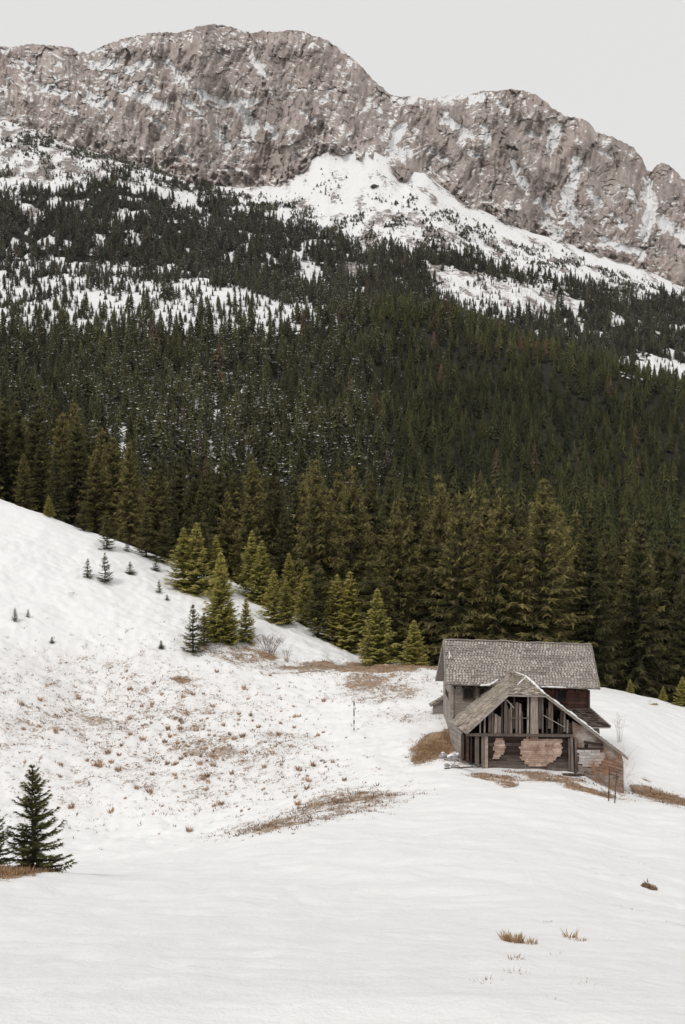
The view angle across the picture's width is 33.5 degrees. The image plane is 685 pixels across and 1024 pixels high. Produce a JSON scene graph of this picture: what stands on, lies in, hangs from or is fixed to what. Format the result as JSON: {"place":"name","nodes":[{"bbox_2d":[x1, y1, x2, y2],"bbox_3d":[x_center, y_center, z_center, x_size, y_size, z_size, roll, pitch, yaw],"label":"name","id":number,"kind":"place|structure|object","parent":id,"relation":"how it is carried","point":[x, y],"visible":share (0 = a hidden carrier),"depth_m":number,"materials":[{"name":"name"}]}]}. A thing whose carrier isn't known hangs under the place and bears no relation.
{"place":"outdoors","nodes":[
{"label":"outdoors","id":0,"kind":"place"},
{"bbox_2d":[0,499,684,1023],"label":"snowy meadow","id":1,"kind":"structure","parent":0,"point":[408,909],"depth_m":44.78,"materials":[{"name":"white"}]},
{"bbox_2d":[0,814,21,867],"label":"spruce tree","id":2,"kind":"object","parent":1,"relation":"on","point":[2,860],"visible":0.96,"depth_m":31.41,"materials":[{"name":"green plant"}]},
{"bbox_2d":[13,453,38,509],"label":"spruce tree","id":3,"kind":"object","parent":1,"relation":"on","point":[22,499],"visible":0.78,"depth_m":134.85,"materials":[{"name":"green plant"}]},
{"bbox_2d":[0,763,77,871],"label":"spruce tree","id":4,"kind":"object","parent":1,"relation":"on","point":[32,852],"visible":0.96,"depth_m":31.78,"materials":[{"name":"green plant"}]},
{"bbox_2d":[25,437,53,514],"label":"spruce tree","id":5,"kind":"object","parent":1,"relation":"on","point":[40,485],"visible":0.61,"depth_m":138.91,"materials":[{"name":"green plant"}]},
{"bbox_2d":[42,447,69,522],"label":"spruce tree","id":6,"kind":"object","parent":1,"relation":"on","point":[56,502],"visible":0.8,"depth_m":127.64,"materials":[{"name":"green plant"}]},
{"bbox_2d":[51,416,100,527],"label":"spruce tree","id":7,"kind":"object","parent":1,"relation":"on","point":[80,481],"visible":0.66,"depth_m":138.70,"materials":[{"name":"green plant"}]},
{"bbox_2d":[72,450,121,540],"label":"spruce tree","id":8,"kind":"object","parent":1,"relation":"on","point":[97,516],"visible":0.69,"depth_m":132.78,"materials":[{"name":"green plant"}]},
{"bbox_2d":[88,437,141,540],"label":"spruce tree","id":9,"kind":"object","parent":1,"relation":"on","point":[112,467],"visible":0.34,"depth_m":139.82,"materials":[{"name":"green plant"}]},
{"bbox_2d":[113,440,150,549],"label":"spruce tree","id":10,"kind":"object","parent":1,"relation":"on","point":[128,523],"visible":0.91,"depth_m":126.72,"materials":[{"name":"green plant"}]},
{"bbox_2d":[131,507,160,557],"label":"spruce tree","id":11,"kind":"object","parent":1,"relation":"on","point":[145,533],"visible":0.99,"depth_m":115.01,"materials":[{"name":"green plant"}]},
{"bbox_2d":[133,476,172,559],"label":"spruce tree","id":12,"kind":"object","parent":1,"relation":"on","point":[151,509],"visible":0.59,"depth_m":133.32,"materials":[{"name":"green plant"}]},
{"bbox_2d":[153,514,176,562],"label":"spruce tree","id":13,"kind":"object","parent":1,"relation":"on","point":[164,548],"visible":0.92,"depth_m":114.98,"materials":[{"name":"green plant"}]},
{"bbox_2d":[162,505,182,561],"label":"spruce tree","id":14,"kind":"object","parent":1,"relation":"on","point":[174,519],"visible":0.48,"depth_m":130.86,"materials":[{"name":"green plant"}]},
{"bbox_2d":[163,528,204,592],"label":"spruce tree","id":15,"kind":"object","parent":1,"relation":"on","point":[178,564],"visible":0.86,"depth_m":108.46,"materials":[{"name":"green plant"}]},
{"bbox_2d":[170,522,214,596],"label":"spruce tree","id":16,"kind":"object","parent":1,"relation":"on","point":[197,570],"visible":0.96,"depth_m":108.16,"materials":[{"name":"green plant"}]},
{"bbox_2d":[173,456,212,554],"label":"spruce tree","id":17,"kind":"object","parent":1,"relation":"on","point":[193,487],"visible":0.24,"depth_m":141.07,"materials":[{"name":"green plant"}]},
{"bbox_2d":[180,605,206,653],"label":"spruce tree","id":18,"kind":"object","parent":1,"relation":"on","point":[192,645],"visible":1,"depth_m":92.65,"materials":[{"name":"green plant"}]},
{"bbox_2d":[186,512,215,587],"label":"spruce tree","id":19,"kind":"object","parent":1,"relation":"on","point":[202,525],"visible":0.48,"depth_m":111.41,"materials":[{"name":"green plant"}]},
{"bbox_2d":[186,474,221,571],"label":"spruce tree","id":20,"kind":"object","parent":1,"relation":"on","point":[205,496],"visible":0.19,"depth_m":136.53,"materials":[{"name":"green plant"}]},
{"bbox_2d":[187,487,223,565],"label":"spruce tree","id":21,"kind":"object","parent":1,"relation":"on","point":[200,512],"visible":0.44,"depth_m":122.84,"materials":[{"name":"green plant"}]},
{"bbox_2d":[202,577,240,642],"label":"spruce tree","id":22,"kind":"object","parent":1,"relation":"on","point":[217,604],"visible":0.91,"depth_m":97.34,"materials":[{"name":"green plant"}]},
{"bbox_2d":[196,553,246,638],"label":"spruce tree","id":23,"kind":"object","parent":1,"relation":"on","point":[221,569],"visible":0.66,"depth_m":98.43,"materials":[{"name":"green plant"}]},
{"bbox_2d":[210,464,237,580],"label":"spruce tree","id":24,"kind":"object","parent":1,"relation":"on","point":[219,491],"visible":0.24,"depth_m":141.79,"materials":[{"name":"green plant"}]},
{"bbox_2d":[208,491,247,583],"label":"spruce tree","id":25,"kind":"object","parent":1,"relation":"on","point":[227,555],"visible":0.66,"depth_m":131.28,"materials":[{"name":"green plant"}]},
{"bbox_2d":[221,601,240,644],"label":"spruce tree","id":26,"kind":"object","parent":1,"relation":"on","point":[228,641],"visible":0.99,"depth_m":97.40,"materials":[{"name":"green plant"}]},
{"bbox_2d":[225,495,265,591],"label":"spruce tree","id":27,"kind":"object","parent":1,"relation":"on","point":[245,540],"visible":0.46,"depth_m":128.00,"materials":[{"name":"green plant"}]},
{"bbox_2d":[236,598,261,644],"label":"spruce tree","id":28,"kind":"object","parent":1,"relation":"on","point":[246,626],"visible":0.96,"depth_m":98.97,"materials":[{"name":"green plant"}]},
{"bbox_2d":[232,530,269,599],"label":"spruce tree","id":29,"kind":"object","parent":1,"relation":"on","point":[250,556],"visible":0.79,"depth_m":114.70,"materials":[{"name":"green plant"}]},
{"bbox_2d":[223,459,282,584],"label":"spruce tree","id":30,"kind":"object","parent":1,"relation":"on","point":[255,500],"visible":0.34,"depth_m":139.19,"materials":[{"name":"green plant"}]},
{"bbox_2d":[243,541,277,605],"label":"spruce tree","id":31,"kind":"object","parent":1,"relation":"on","point":[261,565],"visible":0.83,"depth_m":113.10,"materials":[{"name":"green plant"}]},
{"bbox_2d":[257,570,289,623],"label":"spruce tree","id":32,"kind":"object","parent":1,"relation":"on","point":[273,610],"visible":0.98,"depth_m":106.79,"materials":[{"name":"green plant"}]},
{"bbox_2d":[263,477,293,589],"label":"spruce tree","id":33,"kind":"object","parent":1,"relation":"on","point":[277,511],"visible":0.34,"depth_m":140.41,"materials":[{"name":"green plant"}]},
{"bbox_2d":[263,507,299,601],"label":"spruce tree","id":34,"kind":"object","parent":1,"relation":"on","point":[283,551],"visible":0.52,"depth_m":125.77,"materials":[{"name":"green plant"}]},
{"bbox_2d":[277,578,298,623],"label":"spruce tree","id":35,"kind":"object","parent":1,"relation":"on","point":[286,597],"visible":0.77,"depth_m":108.16,"materials":[{"name":"green plant"}]},
{"bbox_2d":[270,477,307,599],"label":"spruce tree","id":36,"kind":"object","parent":1,"relation":"on","point":[294,508],"visible":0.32,"depth_m":131.62,"materials":[{"name":"green plant"}]},
{"bbox_2d":[278,553,302,612],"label":"spruce tree","id":37,"kind":"object","parent":1,"relation":"on","point":[292,579],"visible":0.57,"depth_m":116.33,"materials":[{"name":"green plant"}]},
{"bbox_2d":[292,567,319,626],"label":"spruce tree","id":38,"kind":"object","parent":1,"relation":"on","point":[305,584],"visible":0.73,"depth_m":111.67,"materials":[{"name":"green plant"}]},
{"bbox_2d":[283,459,342,628],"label":"spruce tree","id":39,"kind":"object","parent":1,"relation":"on","point":[319,543],"visible":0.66,"depth_m":118.74,"materials":[{"name":"green plant"}]},
{"bbox_2d":[299,562,335,637],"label":"spruce tree","id":40,"kind":"object","parent":1,"relation":"on","point":[314,610],"visible":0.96,"depth_m":107.09,"materials":[{"name":"green plant"}]},
{"bbox_2d":[297,483,348,605],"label":"spruce tree","id":41,"kind":"object","parent":1,"relation":"on","point":[318,523],"visible":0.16,"depth_m":129.10,"materials":[{"name":"green plant"}]},
{"bbox_2d":[308,509,338,610],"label":"spruce tree","id":42,"kind":"object","parent":1,"relation":"on","point":[325,567],"visible":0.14,"depth_m":122.70,"materials":[{"name":"green plant"}]},
{"bbox_2d":[315,574,358,647],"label":"spruce tree","id":43,"kind":"object","parent":1,"relation":"on","point":[335,602],"visible":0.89,"depth_m":107.08,"materials":[{"name":"green plant"}]},
{"bbox_2d":[0,618,684,1000],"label":"dry grass","id":44,"kind":"structure","parent":1,"relation":"on","point":[28,870],"depth_m":70.87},
{"bbox_2d":[330,469,368,600],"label":"spruce tree","id":45,"kind":"object","parent":1,"relation":"on","point":[346,514],"visible":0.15,"depth_m":136.14,"materials":[{"name":"green plant"}]},
{"bbox_2d":[329,572,370,654],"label":"spruce tree","id":46,"kind":"object","parent":1,"relation":"on","point":[350,591],"visible":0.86,"depth_m":106.81,"materials":[{"name":"green plant"}]},
{"bbox_2d":[321,466,385,634],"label":"spruce tree","id":47,"kind":"object","parent":1,"relation":"on","point":[351,528],"visible":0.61,"depth_m":116.84,"materials":[{"name":"green plant"}]},
{"bbox_2d":[348,554,407,656],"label":"spruce tree","id":48,"kind":"object","parent":1,"relation":"on","point":[372,587],"visible":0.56,"depth_m":107.00,"materials":[{"name":"green plant"}]},
{"bbox_2d":[345,478,412,617],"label":"spruce tree","id":49,"kind":"object","parent":1,"relation":"on","point":[371,509],"visible":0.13,"depth_m":132.49,"materials":[{"name":"green plant"}]},
{"bbox_2d":[358,589,401,665],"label":"spruce tree","id":50,"kind":"object","parent":1,"relation":"on","point":[378,631],"visible":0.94,"depth_m":100.14,"materials":[{"name":"green plant"}]},
{"bbox_2d":[368,578,409,663],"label":"spruce tree","id":51,"kind":"object","parent":1,"relation":"on","point":[388,598],"visible":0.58,"depth_m":107.30,"materials":[{"name":"green plant"}]},
{"bbox_2d":[368,501,426,660],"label":"spruce tree","id":52,"kind":"object","parent":1,"relation":"on","point":[402,607],"visible":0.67,"depth_m":113.98,"materials":[{"name":"green plant"}]},
{"bbox_2d":[379,497,424,641],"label":"spruce tree","id":53,"kind":"object","parent":1,"relation":"on","point":[409,557],"visible":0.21,"depth_m":125.28,"materials":[{"name":"green plant"}]},
{"bbox_2d":[393,620,430,665],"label":"spruce tree","id":54,"kind":"object","parent":1,"relation":"on","point":[414,654],"visible":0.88,"depth_m":94.30,"materials":[{"name":"green plant"}]},
{"bbox_2d":[403,486,433,634],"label":"spruce tree","id":55,"kind":"object","parent":1,"relation":"on","point":[417,520],"visible":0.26,"depth_m":130.48,"materials":[{"name":"green plant"}]},
{"bbox_2d":[393,523,451,660],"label":"spruce tree","id":56,"kind":"object","parent":1,"relation":"on","point":[426,551],"visible":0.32,"depth_m":120.19,"materials":[{"name":"green plant"}]},
{"bbox_2d":[411,535,461,665],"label":"spruce tree","id":57,"kind":"object","parent":1,"relation":"on","point":[433,660],"visible":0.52,"depth_m":110.81,"materials":[{"name":"green plant"}]},
{"bbox_2d":[419,482,459,617],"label":"spruce tree","id":58,"kind":"object","parent":1,"relation":"on","point":[440,531],"visible":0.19,"depth_m":131.38,"materials":[{"name":"green plant"}]},
{"bbox_2d":[418,492,485,665],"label":"spruce tree","id":59,"kind":"object","parent":1,"relation":"on","point":[457,622],"visible":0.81,"depth_m":106.06,"materials":[{"name":"green plant"}]},
{"bbox_2d":[427,496,489,653],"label":"spruce tree","id":60,"kind":"object","parent":1,"relation":"on","point":[477,581],"visible":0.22,"depth_m":113.34,"materials":[{"name":"green plant"}]},
{"bbox_2d":[443,525,486,639],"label":"spruce tree","id":61,"kind":"object","parent":1,"relation":"on","point":[477,559],"visible":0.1,"depth_m":121.01,"materials":[{"name":"green plant"}]},
{"bbox_2d":[435,486,505,636],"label":"spruce tree","id":62,"kind":"object","parent":1,"relation":"on","point":[470,506],"visible":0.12,"depth_m":131.78,"materials":[{"name":"green plant"}]},
{"bbox_2d":[460,498,509,630],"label":"spruce tree","id":63,"kind":"object","parent":1,"relation":"on","point":[484,518],"visible":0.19,"depth_m":127.58,"materials":[{"name":"green plant"}]},
{"bbox_2d":[467,486,533,642],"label":"spruce tree","id":64,"kind":"object","parent":1,"relation":"on","point":[502,569],"visible":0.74,"depth_m":106.82,"materials":[{"name":"green plant"}]},
{"bbox_2d":[473,517,535,641],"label":"spruce tree","id":65,"kind":"object","parent":1,"relation":"on","point":[496,578],"visible":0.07,"depth_m":115.61,"materials":[{"name":"green plant"}]},
{"bbox_2d":[502,548,540,641],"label":"spruce tree","id":66,"kind":"object","parent":1,"relation":"on","point":[525,563],"visible":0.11,"depth_m":112.58,"materials":[{"name":"green plant"}]},
{"bbox_2d":[504,514,539,632],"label":"spruce tree","id":67,"kind":"object","parent":1,"relation":"on","point":[518,538],"visible":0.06,"depth_m":121.23,"materials":[{"name":"green plant"}]},
{"bbox_2d":[429,639,628,793],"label":"house","id":68,"kind":"structure","parent":1,"relation":"on","point":[517,705],"depth_m":70.94,"materials":[{"name":"grey wood"}]},
{"bbox_2d":[498,477,598,645],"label":"spruce tree","id":69,"kind":"object","parent":1,"relation":"on","point":[542,630],"visible":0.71,"depth_m":106.29,"materials":[{"name":"green plant"}]},
{"bbox_2d":[533,510,586,640],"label":"spruce tree","id":70,"kind":"object","parent":1,"relation":"on","point":[567,538],"visible":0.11,"depth_m":129.35,"materials":[{"name":"green plant"}]},
{"bbox_2d":[532,537,603,683],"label":"spruce tree","id":71,"kind":"object","parent":1,"relation":"on","point":[564,582],"visible":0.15,"depth_m":116.29,"materials":[{"name":"green plant"}]},
{"bbox_2d":[558,502,626,686],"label":"spruce tree","id":72,"kind":"object","parent":1,"relation":"on","point":[589,629],"visible":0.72,"depth_m":110.03,"materials":[{"name":"green plant"}]},
{"bbox_2d":[577,530,627,675],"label":"spruce tree","id":73,"kind":"object","parent":1,"relation":"on","point":[605,533],"visible":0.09,"depth_m":131.22,"materials":[{"name":"green plant"}]},
{"bbox_2d":[579,542,628,690],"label":"spruce tree","id":74,"kind":"object","parent":1,"relation":"on","point":[609,582],"visible":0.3,"depth_m":123.13,"materials":[{"name":"green plant"}]},
{"bbox_2d":[610,509,631,642],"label":"spruce tree","id":75,"kind":"object","parent":1,"relation":"on","point":[620,536],"visible":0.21,"depth_m":135.88,"materials":[{"name":"green plant"}]},
{"bbox_2d":[600,520,670,700],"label":"spruce tree","id":76,"kind":"object","parent":1,"relation":"on","point":[653,610],"visible":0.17,"depth_m":129.67,"materials":[{"name":"green plant"}]},
{"bbox_2d":[601,514,679,699],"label":"spruce tree","id":77,"kind":"object","parent":1,"relation":"on","point":[641,682],"visible":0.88,"depth_m":113.83,"materials":[{"name":"green plant"}]},
{"bbox_2d":[616,559,666,697],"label":"spruce tree","id":78,"kind":"object","parent":1,"relation":"on","point":[631,590],"visible":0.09,"depth_m":125.57,"materials":[{"name":"green plant"}]},
{"bbox_2d":[644,531,675,681],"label":"spruce tree","id":79,"kind":"object","parent":1,"relation":"on","point":[660,541],"visible":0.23,"depth_m":136.34,"materials":[{"name":"green plant"}]},
{"bbox_2d":[652,524,684,702],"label":"spruce tree","id":80,"kind":"object","parent":1,"relation":"on","point":[677,559],"visible":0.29,"depth_m":133.80,"materials":[{"name":"green plant"}]},
{"bbox_2d":[653,568,684,704],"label":"spruce tree","id":81,"kind":"object","parent":1,"relation":"on","point":[676,673],"visible":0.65,"depth_m":115.01,"materials":[{"name":"green plant"}]},
{"bbox_2d":[659,558,684,700],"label":"spruce tree","id":82,"kind":"object","parent":1,"relation":"on","point":[678,591],"visible":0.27,"depth_m":125.70,"materials":[{"name":"green plant"}]},
{"bbox_2d":[0,24,684,286],"bbox_3d":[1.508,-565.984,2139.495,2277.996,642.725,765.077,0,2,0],"label":"mountains","id":83,"kind":"structure","parent":0,"point":[221,104],"depth_m":1925.40,"materials":[{"name":"stone"}]},
{"bbox_2d":[0,120,684,585],"bbox_3d":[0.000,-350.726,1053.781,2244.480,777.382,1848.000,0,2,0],"label":"mountainside","id":84,"kind":"structure","parent":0,"point":[354,190],"depth_m":1507.12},
{"bbox_2d":[0,405,28,503],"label":"spruce tree","id":85,"kind":"object","parent":84,"relation":"on","point":[5,488],"visible":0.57,"depth_m":152.58,"materials":[{"name":"green plant"}]},
{"bbox_2d":[0,398,28,502],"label":"spruce tree","id":86,"kind":"object","parent":84,"relation":"on","point":[10,420],"visible":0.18,"depth_m":159.09,"materials":[{"name":"green plant"}]},
{"bbox_2d":[1,411,31,502],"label":"spruce tree","id":87,"kind":"object","parent":84,"relation":"on","point":[16,427],"visible":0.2,"depth_m":163.16,"materials":[{"name":"green plant"}]},
{"bbox_2d":[13,415,48,508],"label":"spruce tree","id":88,"kind":"object","parent":84,"relation":"on","point":[32,447],"visible":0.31,"depth_m":149.00,"materials":[{"name":"green plant"}]},
{"bbox_2d":[13,391,57,507],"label":"spruce tree","id":89,"kind":"object","parent":84,"relation":"on","point":[37,421],"visible":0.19,"depth_m":157.51,"materials":[{"name":"green plant"}]},
{"bbox_2d":[43,401,66,500],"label":"spruce tree","id":90,"kind":"object","parent":84,"relation":"on","point":[55,411],"visible":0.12,"depth_m":163.03,"materials":[{"name":"green plant"}]},
{"bbox_2d":[37,413,91,526],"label":"spruce tree","id":91,"kind":"object","parent":84,"relation":"on","point":[59,441],"visible":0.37,"depth_m":145.86,"materials":[{"name":"green plant"}]},
{"bbox_2d":[52,402,110,525],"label":"spruce tree","id":92,"kind":"object","parent":84,"relation":"on","point":[73,410],"visible":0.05,"depth_m":158.20,"materials":[{"name":"green plant"}]},
{"bbox_2d":[69,429,119,533],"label":"spruce tree","id":93,"kind":"object","parent":84,"relation":"on","point":[102,433],"visible":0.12,"depth_m":147.11,"materials":[{"name":"green plant"}]},
{"bbox_2d":[159,451,195,559],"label":"spruce tree","id":94,"kind":"object","parent":84,"relation":"on","point":[178,491],"visible":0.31,"depth_m":153.40,"materials":[{"name":"green plant"}]},
{"bbox_2d":[223,461,259,581],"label":"spruce tree","id":95,"kind":"object","parent":84,"relation":"on","point":[236,479],"visible":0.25,"depth_m":145.80,"materials":[{"name":"green plant"}]},
{"bbox_2d":[232,453,269,561],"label":"spruce tree","id":96,"kind":"object","parent":84,"relation":"on","point":[250,457],"visible":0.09,"depth_m":157.50,"materials":[{"name":"green plant"}]},
{"bbox_2d":[257,459,292,573],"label":"spruce tree","id":97,"kind":"object","parent":84,"relation":"on","point":[275,471],"visible":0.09,"depth_m":150.74,"materials":[{"name":"green plant"}]},
{"bbox_2d":[0,120,683,301],"bbox_3d":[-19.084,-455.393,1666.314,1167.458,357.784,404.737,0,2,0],"label":"dwarf pine scrub","id":98,"kind":"object","parent":84,"relation":"on","point":[155,170],"visible":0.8,"depth_m":1676.33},
{"bbox_2d":[0,153,684,606],"bbox_3d":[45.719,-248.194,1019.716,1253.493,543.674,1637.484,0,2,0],"label":"forest","id":99,"kind":"object","parent":84,"relation":"on","point":[152,419],"visible":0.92,"depth_m":819.94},
{"bbox_2d":[329,472,355,570],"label":"spruce tree","id":100,"kind":"object","parent":84,"relation":"on","point":[338,484],"visible":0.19,"depth_m":148.87,"materials":[{"name":"green plant"}]},
{"bbox_2d":[374,472,411,582],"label":"spruce tree","id":101,"kind":"object","parent":84,"relation":"on","point":[389,492],"visible":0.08,"depth_m":142.14,"materials":[{"name":"green plant"}]},
{"bbox_2d":[392,473,421,572],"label":"spruce tree","id":102,"kind":"object","parent":84,"relation":"on","point":[409,509],"visible":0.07,"depth_m":143.71,"materials":[{"name":"green plant"}]},
{"bbox_2d":[421,475,459,605],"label":"spruce tree","id":103,"kind":"object","parent":84,"relation":"on","point":[437,480],"visible":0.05,"depth_m":141.99,"materials":[{"name":"green plant"}]},
{"bbox_2d":[502,488,528,616],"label":"spruce tree","id":104,"kind":"object","parent":84,"relation":"on","point":[512,521],"visible":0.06,"depth_m":143.44,"materials":[{"name":"green plant"}]},
{"bbox_2d":[552,513,595,632],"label":"spruce tree","id":105,"kind":"object","parent":84,"relation":"on","point":[577,541],"visible":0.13,"depth_m":143.23,"materials":[{"name":"green plant"}]},
{"bbox_2d":[0,0,684,179],"label":"sky","id":106,"kind":"structure","parent":0,"point":[615,66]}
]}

